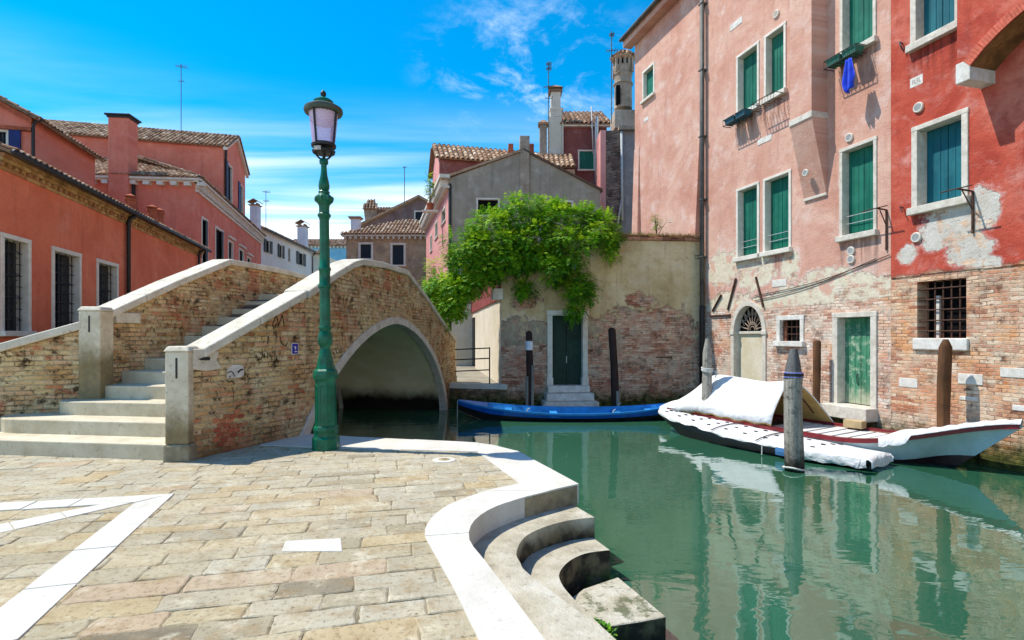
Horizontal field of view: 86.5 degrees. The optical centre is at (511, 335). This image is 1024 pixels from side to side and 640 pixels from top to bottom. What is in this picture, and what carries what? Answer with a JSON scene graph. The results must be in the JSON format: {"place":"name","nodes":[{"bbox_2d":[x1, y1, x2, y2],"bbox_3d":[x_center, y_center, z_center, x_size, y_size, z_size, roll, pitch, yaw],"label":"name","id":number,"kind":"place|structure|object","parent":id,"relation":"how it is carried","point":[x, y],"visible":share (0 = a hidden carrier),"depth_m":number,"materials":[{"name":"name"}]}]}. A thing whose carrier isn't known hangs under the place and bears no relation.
{"place":"outdoors","nodes":[
{"label":"outdoors","id":0,"kind":"place"},
{"bbox_2d":[0,445,576,639],"bbox_3d":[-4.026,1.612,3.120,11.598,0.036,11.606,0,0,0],"label":"pavement","id":1,"kind":"structure","parent":0,"point":[113,599],"depth_m":4.16,"materials":[{"name":"beige stone"}]},
{"bbox_2d":[0,493,341,639],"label":"paving band","id":2,"kind":"object","parent":1,"relation":"on","point":[27,608],"visible":0.87,"depth_m":4.10,"materials":[{"name":"stone"}]},
{"bbox_2d":[303,90,342,451],"bbox_3d":[-2.676,-0.940,7.720,0.534,5.101,0.534,0,0,0],"label":"street lamp","id":3,"kind":"object","parent":1,"relation":"on","point":[323,112],"visible":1,"depth_m":7.64,"materials":[{"name":"green metal"}]},
{"bbox_2d":[259,434,578,639],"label":"kerb","id":4,"kind":"structure","parent":1,"relation":"on","point":[456,531],"depth_m":4.82,"materials":[{"name":"stone"}]},
{"bbox_2d":[432,457,455,462],"bbox_3d":[-0.874,1.600,7.010,0.300,0.032,0.300,0,0,0],"label":"drain cover","id":5,"kind":"object","parent":1,"relation":"on","point":[443,459],"visible":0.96,"depth_m":6.99,"materials":[{"name":"stone"}]},
{"bbox_2d":[473,506,665,639],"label":"landing steps","id":6,"kind":"structure","parent":1,"relation":"on","point":[551,569],"depth_m":4.59,"materials":[{"name":"stone"}]},
{"bbox_2d":[594,617,617,639],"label":"leafy weeds","id":7,"kind":"object","parent":6,"relation":"on","point":[602,623],"visible":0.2,"depth_m":4.07,"materials":[{"name":"green plant"}]},
{"bbox_2d":[0,0,653,239],"label":"sky","id":8,"kind":"structure","parent":0,"point":[406,77],"materials":[{"name":"blue"}]},
{"bbox_2d":[336,388,506,408],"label":"ground","id":9,"kind":"structure","parent":0,"point":[490,395],"depth_m":17.92,"materials":[{"name":"brick"}]},
{"bbox_2d":[0,95,106,187],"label":"gabled house","id":10,"kind":"structure","parent":9,"relation":"on","point":[33,134],"depth_m":18.95,"materials":[{"name":"paint"}]},
{"bbox_2d":[0,129,20,149],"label":"window","id":11,"kind":"structure","parent":10,"relation":"in","point":[9,137],"depth_m":18.03,"materials":[{"name":"wood"}]},
{"bbox_2d":[0,141,211,342],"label":"red house","id":12,"kind":"structure","parent":9,"relation":"on","point":[70,246],"depth_m":14.41,"materials":[{"name":"paint"}]},
{"bbox_2d":[0,232,36,335],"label":"window","id":13,"kind":"structure","parent":12,"relation":"in","point":[15,251],"depth_m":12.53,"materials":[{"name":"stone"}]},
{"bbox_2d":[51,246,81,328],"bbox_3d":[-11.844,-1.191,14.308,0.298,2.158,1.405,0,0,-14],"label":"window","id":14,"kind":"structure","parent":12,"relation":"in","point":[66,265],"depth_m":14.58,"materials":[{"name":"stone"}]},
{"bbox_2d":[96,258,118,305],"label":"window","id":15,"kind":"structure","parent":12,"relation":"in","point":[107,273],"depth_m":16.75,"materials":[{"name":"stone"}]},
{"bbox_2d":[45,113,266,264],"bbox_3d":[-23.537,-5.266,33.496,15.636,14.733,16.334,0,0,-6],"label":"villa","id":16,"kind":"object","parent":9,"relation":"on","point":[191,184],"visible":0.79,"depth_m":30.04,"materials":[{"name":"paint"}]},
{"bbox_2d":[174,64,189,129],"bbox_3d":[-21.253,-15.110,35.000,0.720,4.786,0.527,0,0,0],"label":"aerial","id":17,"kind":"object","parent":16,"relation":"on","point":[181,81],"visible":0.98,"depth_m":35.01,"materials":[{"name":"grey metal"}]},
{"bbox_2d":[201,216,207,263],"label":"window","id":18,"kind":"structure","parent":16,"relation":"in","point":[204,222],"depth_m":28.14,"materials":[{"name":"stone"}]},
{"bbox_2d":[215,225,223,258],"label":"window","id":19,"kind":"structure","parent":16,"relation":"in","point":[219,233],"depth_m":31.05,"materials":[{"name":"stone"}]},
{"bbox_2d":[227,161,232,202],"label":"window","id":20,"kind":"structure","parent":16,"relation":"in","point":[229,168],"depth_m":33.21,"materials":[{"name":"stone"}]},
{"bbox_2d":[227,235,235,258],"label":"window","id":21,"kind":"structure","parent":16,"relation":"in","point":[230,244],"depth_m":33.21,"materials":[{"name":"stone"}]},
{"bbox_2d":[238,181,242,212],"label":"window","id":22,"kind":"structure","parent":16,"relation":"in","point":[240,188],"depth_m":35.26,"materials":[{"name":"stone"}]},
{"bbox_2d":[238,244,246,260],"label":"window","id":23,"kind":"structure","parent":16,"relation":"in","point":[241,252],"depth_m":35.95,"materials":[{"name":"stone"}]},
{"bbox_2d":[246,252,253,262],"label":"window","id":24,"kind":"structure","parent":16,"relation":"in","point":[248,258],"depth_m":37.94,"materials":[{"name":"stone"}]},
{"bbox_2d":[261,219,315,275],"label":"white house","id":25,"kind":"structure","parent":9,"relation":"on","point":[278,250],"depth_m":48.19,"materials":[{"name":"paint"}]},
{"bbox_2d":[264,239,272,254],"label":"window","id":26,"kind":"structure","parent":25,"relation":"in","point":[268,245],"depth_m":44.06,"materials":[{"name":"wood"}]},
{"bbox_2d":[278,244,284,258],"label":"window","id":27,"kind":"structure","parent":25,"relation":"in","point":[281,249],"depth_m":46.70,"materials":[{"name":"wood"}]},
{"bbox_2d":[288,248,290,262],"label":"window","id":28,"kind":"structure","parent":25,"relation":"in","point":[289,250],"depth_m":48.53,"materials":[{"name":"stone"}]},
{"bbox_2d":[297,251,305,266],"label":"window","id":29,"kind":"structure","parent":25,"relation":"in","point":[299,255],"depth_m":51.39,"materials":[{"name":"wood"}]},
{"bbox_2d":[294,239,345,260],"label":"blue house","id":30,"kind":"structure","parent":9,"relation":"on","point":[337,249],"depth_m":66.00,"materials":[{"name":"paint"}]},
{"bbox_2d":[312,250,336,272],"bbox_3d":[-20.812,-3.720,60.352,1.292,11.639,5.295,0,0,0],"label":"beige house","id":31,"kind":"structure","parent":9,"relation":"on","point":[315,262],"depth_m":58.00,"materials":[{"name":"beige paint"}]},
{"bbox_2d":[339,216,425,286],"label":"brown house","id":32,"kind":"structure","parent":9,"relation":"on","point":[401,243],"depth_m":42.50,"materials":[{"name":"paint"}]},
{"bbox_2d":[357,242,373,259],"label":"window","id":33,"kind":"structure","parent":32,"relation":"in","point":[365,249],"depth_m":42.59,"materials":[{"name":"stone"}]},
{"bbox_2d":[390,243,405,265],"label":"window","id":34,"kind":"structure","parent":32,"relation":"in","point":[397,251],"depth_m":42.59,"materials":[{"name":"stone"}]},
{"bbox_2d":[404,166,404,220],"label":"aerial","id":35,"kind":"object","parent":32,"relation":"on","point":[404,193],"visible":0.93,"depth_m":44.97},
{"bbox_2d":[361,195,427,227],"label":"dark gabled house","id":36,"kind":"structure","parent":9,"relation":"on","point":[415,206],"depth_m":50.00,"materials":[{"name":"paint"}]},
{"bbox_2d":[414,211,422,220],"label":"window","id":37,"kind":"structure","parent":36,"relation":"in","point":[417,214],"depth_m":50.06,"materials":[{"name":"stone"}]},
{"bbox_2d":[450,382,507,389],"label":"kerb","id":38,"kind":"structure","parent":9,"relation":"on","point":[498,386],"depth_m":17.90,"materials":[{"name":"stone"}]},
{"bbox_2d":[455,347,489,383],"bbox_3d":[-1.326,0.985,18.171,1.337,1.230,0.041,0,0,25],"label":"railing","id":39,"kind":"object","parent":38,"relation":"on","point":[475,359],"visible":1,"depth_m":18.08,"materials":[{"name":"metal"}]},
{"bbox_2d":[419,136,602,365],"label":"grey gabled house","id":40,"kind":"structure","parent":9,"relation":"on","point":[467,179],"depth_m":29.21,"materials":[{"name":"paint"}]},
{"bbox_2d":[422,172,438,212],"bbox_3d":[-4.738,-8.310,31.580,1.051,2.278,1.034,0,0,0],"label":"terrace plant","id":41,"kind":"object","parent":40,"relation":"on","point":[430,205],"visible":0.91,"depth_m":31.39,"materials":[{"name":"green plant"}]},
{"bbox_2d":[429,234,431,252],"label":"window","id":42,"kind":"structure","parent":40,"relation":"in","point":[431,234],"depth_m":37.67,"materials":[{"name":"stone"}]},
{"bbox_2d":[434,219,437,240],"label":"window","id":43,"kind":"structure","parent":40,"relation":"in","point":[436,224],"depth_m":34.48,"materials":[{"name":"stone"}]},
{"bbox_2d":[440,205,445,226],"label":"window","id":44,"kind":"structure","parent":40,"relation":"in","point":[443,220],"depth_m":31.14,"materials":[{"name":"stone"}]},
{"bbox_2d":[476,198,499,216],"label":"window","id":45,"kind":"structure","parent":40,"relation":"in","point":[479,201],"depth_m":29.21,"materials":[{"name":"stone"}]},
{"bbox_2d":[554,200,573,216],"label":"window","id":46,"kind":"structure","parent":40,"relation":"in","point":[570,202],"depth_m":29.36,"materials":[{"name":"stone"}]},
{"bbox_2d":[538,85,609,183],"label":"maroon house","id":47,"kind":"structure","parent":9,"relation":"on","point":[573,135],"depth_m":32.87,"materials":[{"name":"paint"}]},
{"bbox_2d":[545,61,553,155],"bbox_3d":[2.203,-13.377,32.400,0.622,6.028,0.531,0,0,0],"label":"aerial","id":48,"kind":"object","parent":47,"relation":"on","point":[548,70],"visible":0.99,"depth_m":32.38,"materials":[{"name":"grey metal"}]},
{"bbox_2d":[577,150,594,170],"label":"window","id":49,"kind":"structure","parent":47,"relation":"in","point":[586,158],"depth_m":33.06,"materials":[{"name":"wood"}]},
{"bbox_2d":[501,234,699,406],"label":"garden wall","id":50,"kind":"structure","parent":9,"relation":"on","point":[646,308],"depth_m":18.11,"materials":[{"name":"beige paint"}]},
{"bbox_2d":[418,190,628,331],"bbox_3d":[0.325,-1.564,17.715,7.049,6.427,2.548,0,0,0],"label":"wisteria","id":51,"kind":"object","parent":50,"relation":"attached to","point":[450,295],"visible":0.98,"depth_m":17.24,"materials":[{"name":"green plant"}]},
{"bbox_2d":[595,230,697,236],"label":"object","id":52,"kind":"structure","parent":50,"relation":"on","point":[628,232],"depth_m":18.14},
{"bbox_2d":[648,213,669,233],"bbox_3d":[4.986,-3.718,18.406,0.877,0.848,0.597,0,0,-21],"label":"wall plant","id":53,"kind":"object","parent":50,"relation":"on","point":[655,219],"depth_m":18.31,"materials":[{"name":"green plant"}]},
{"bbox_2d":[595,49,634,233],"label":"brick house","id":54,"kind":"structure","parent":9,"relation":"on","point":[615,146],"depth_m":31.10,"materials":[{"name":"pink paint"}]},
{"bbox_2d":[606,31,617,123],"bbox_3d":[5.628,-14.546,30.600,0.622,5.252,0.527,0,0,0],"label":"aerial","id":55,"kind":"object","parent":54,"relation":"attached to","point":[611,34],"visible":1,"depth_m":30.58,"materials":[{"name":"grey metal"}]},
{"bbox_2d":[619,0,890,429],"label":"pink house","id":56,"kind":"structure","parent":9,"relation":"on","point":[781,208],"depth_m":15.06,"materials":[{"name":"paint"}]},
{"bbox_2d":[640,61,654,104],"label":"window","id":57,"kind":"structure","parent":56,"relation":"in","point":[648,75],"depth_m":21.84,"materials":[{"name":"stone"}]},
{"bbox_2d":[723,108,752,127],"bbox_3d":[6.724,-6.490,16.226,0.311,0.203,0.971,0,0,-16],"label":"window box","id":58,"kind":"object","parent":56,"relation":"attached to","point":[738,116],"visible":0.99,"depth_m":16.10,"materials":[{"name":"metal"}]},
{"bbox_2d":[733,181,760,262],"bbox_3d":[7.065,-3.364,16.182,0.360,2.229,1.067,0,0,-16],"label":"window","id":59,"kind":"structure","parent":56,"relation":"in","point":[748,196],"depth_m":16.36,"materials":[{"name":"stone"}]},
{"bbox_2d":[736,40,760,112],"bbox_3d":[7.065,-7.554,16.182,0.360,1.967,1.067,0,0,-16],"label":"window","id":60,"kind":"structure","parent":56,"relation":"in","point":[748,61],"depth_m":16.36,"materials":[{"name":"stone"}]},
{"bbox_2d":[751,91,782,111],"bbox_3d":[7.054,-6.490,15.081,0.311,0.203,0.891,0,0,-16],"label":"window basket","id":61,"kind":"object","parent":56,"relation":"attached to","point":[765,102],"depth_m":15.05,"materials":[{"name":"metal"}]},
{"bbox_2d":[760,20,787,105],"bbox_3d":[7.369,-7.553,15.127,0.360,1.965,0.906,0,0,-16],"label":"window","id":62,"kind":"structure","parent":56,"relation":"in","point":[775,40],"depth_m":15.31,"materials":[{"name":"stone"}]},
{"bbox_2d":[759,169,792,256],"bbox_3d":[7.389,-3.362,15.059,0.360,2.225,1.124,0,0,-16],"label":"window","id":63,"kind":"structure","parent":56,"relation":"in","point":[777,188],"depth_m":15.24,"materials":[{"name":"stone"}]},
{"bbox_2d":[772,315,805,346],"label":"window","id":64,"kind":"structure","parent":56,"relation":"in","point":[789,328],"depth_m":14.68,"materials":[{"name":"white stone"}]},
{"bbox_2d":[823,43,865,71],"bbox_3d":[7.745,-6.490,12.681,0.311,0.203,0.894,0,0,-16],"label":"window box","id":65,"kind":"object","parent":56,"relation":"attached to","point":[854,50],"visible":0.91,"depth_m":12.54,"materials":[{"name":"metal"}]},
{"bbox_2d":[842,57,854,93],"bbox_3d":[7.656,-5.902,12.351,0.126,0.799,0.378,0,0,-16],"label":"cloth","id":66,"kind":"object","parent":56,"relation":"hanging from","point":[848,79],"visible":1,"depth_m":12.33,"materials":[{"name":"blue fabric"}]},
{"bbox_2d":[835,135,878,242],"bbox_3d":[8.086,-3.365,12.639,0.360,2.231,1.057,0,0,-16],"label":"window","id":67,"kind":"structure","parent":56,"relation":"in","point":[857,161],"depth_m":12.79,"materials":[{"name":"stone"}]},
{"bbox_2d":[839,0,877,53],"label":"window","id":68,"kind":"structure","parent":56,"relation":"in","point":[857,18],"depth_m":12.84,"materials":[{"name":"stone"}]},
{"bbox_2d":[456,366,496,382],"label":"pavement","id":69,"kind":"structure","parent":0,"point":[472,377],"depth_m":21.56,"materials":[{"name":"beige stone"}]},
{"bbox_2d":[471,250,502,383],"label":"courtyard wall","id":70,"kind":"structure","parent":69,"relation":"on","point":[486,313],"depth_m":21.05,"materials":[{"name":"beige paint"}]},
{"bbox_2d":[474,317,474,365],"bbox_3d":[-1.895,0.250,28.557,0.080,2.700,3.155,0,0,-9],"label":"doorway","id":71,"kind":"structure","parent":70,"relation":"in","point":[474,317],"depth_m":28.92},
{"bbox_2d":[310,408,1023,639],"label":"canal water","id":72,"kind":"structure","parent":0,"point":[700,540],"depth_m":6.71,"materials":[{"name":"teal liquid"}]},
{"bbox_2d":[0,259,456,462],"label":"stone bridge","id":73,"kind":"structure","parent":72,"relation":"in","point":[194,362],"depth_m":8.63,"materials":[{"name":"brick"}]},
{"bbox_2d":[291,343,297,354],"bbox_3d":[-3.434,0.201,8.605,0.019,0.183,0.136,0,0,24],"label":"bridge sign","id":74,"kind":"object","parent":73,"relation":"attached to","point":[294,348],"visible":1,"depth_m":8.59,"materials":[{"name":"metal"}]},
{"bbox_2d":[525,331,533,405],"bbox_3d":[0.547,1.420,16.892,0.270,3.159,0.245,0,0,0],"label":"mooring pole","id":75,"kind":"object","parent":72,"relation":"in","point":[529,388],"visible":0.89,"depth_m":16.81,"materials":[{"name":"black wood"}]},
{"bbox_2d":[457,399,665,421],"bbox_3d":[1.730,2.187,15.875,6.685,0.666,1.559,0,0,0],"label":"rowing boat","id":76,"kind":"object","parent":72,"relation":"on","point":[496,411],"visible":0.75,"depth_m":15.45,"materials":[{"name":"paint"}]},
{"bbox_2d":[608,328,619,405],"bbox_3d":[3.175,1.371,16.898,0.370,3.258,0.266,0,0,13],"label":"mooring pole","id":77,"kind":"object","parent":72,"relation":"in","point":[615,396],"visible":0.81,"depth_m":16.80,"materials":[{"name":"black wood"}]},
{"bbox_2d":[701,339,716,414],"bbox_3d":[4.967,1.532,13.742,0.363,2.935,0.294,0,0,0],"label":"mooring pole","id":78,"kind":"object","parent":72,"relation":"in","point":[707,370],"visible":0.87,"depth_m":13.66,"materials":[{"name":"wood"}]},
{"bbox_2d":[658,408,893,468],"bbox_3d":[5.251,2.177,11.867,1.522,0.645,5.049,0,0,-34],"label":"covered boat","id":79,"kind":"object","parent":72,"relation":"on","point":[733,435],"visible":0.84,"depth_m":11.27,"materials":[{"name":"fabric"}]},
{"bbox_2d":[782,349,805,472],"bbox_3d":[5.024,1.614,9.700,0.381,2.772,0.377,0,0,0],"label":"mooring pole","id":80,"kind":"object","parent":72,"relation":"in","point":[794,459],"visible":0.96,"depth_m":9.58,"materials":[{"name":"wood"}]},
{"bbox_2d":[812,340,820,402],"bbox_3d":[7.471,1.547,13.350,0.198,2.906,0.179,0,0,0],"label":"mooring pole","id":81,"kind":"object","parent":72,"relation":"in","point":[816,368],"visible":0.59,"depth_m":13.28,"materials":[{"name":"brown wood"}]},
{"bbox_2d":[667,407,1023,466],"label":"motor boat","id":82,"kind":"object","parent":72,"relation":"on","point":[954,448],"visible":0.56,"depth_m":10.15,"materials":[{"name":"white paint"}]},
{"bbox_2d":[659,375,833,425],"bbox_3d":[5.688,1.550,13.725,1.864,1.107,3.823,0,0,-32],"label":"tarpaulin","id":83,"kind":"object","parent":82,"relation":"on","point":[734,398],"visible":0.88,"depth_m":12.95,"materials":[{"name":"fabric"}]},
{"bbox_2d":[878,419,1023,446],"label":"bow cloth","id":84,"kind":"object","parent":82,"relation":"on","point":[898,438],"visible":1,"depth_m":10.00,"materials":[{"name":"white fabric"}]},
{"bbox_2d":[937,339,952,426],"bbox_3d":[8.206,1.530,10.358,0.287,2.939,0.219,0,0,0],"label":"mooring pole","id":85,"kind":"object","parent":72,"relation":"in","point":[944,366],"visible":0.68,"depth_m":10.27,"materials":[{"name":"brown wood"}]},
{"bbox_2d":[891,0,1023,472],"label":"red house","id":86,"kind":"structure","parent":72,"relation":"in","point":[957,174],"depth_m":10.49,"materials":[{"name":"paint"}]},
{"bbox_2d":[905,0,956,53],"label":"window","id":87,"kind":"structure","parent":86,"relation":"in","point":[930,20],"depth_m":11.17,"materials":[{"name":"stone"}]},
{"bbox_2d":[906,107,970,215],"bbox_3d":[8.621,-3.437,10.890,0.420,1.841,1.174,0,0,-16],"label":"window","id":88,"kind":"structure","parent":86,"relation":"in","point":[939,146],"depth_m":11.03,"materials":[{"name":"stone"}]},
{"bbox_2d":[913,277,968,350],"bbox_3d":[8.685,-0.430,10.885,0.420,1.420,1.058,0,0,-16],"label":"window","id":89,"kind":"structure","parent":86,"relation":"in","point":[941,304],"depth_m":11.01,"materials":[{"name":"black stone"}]}
]}

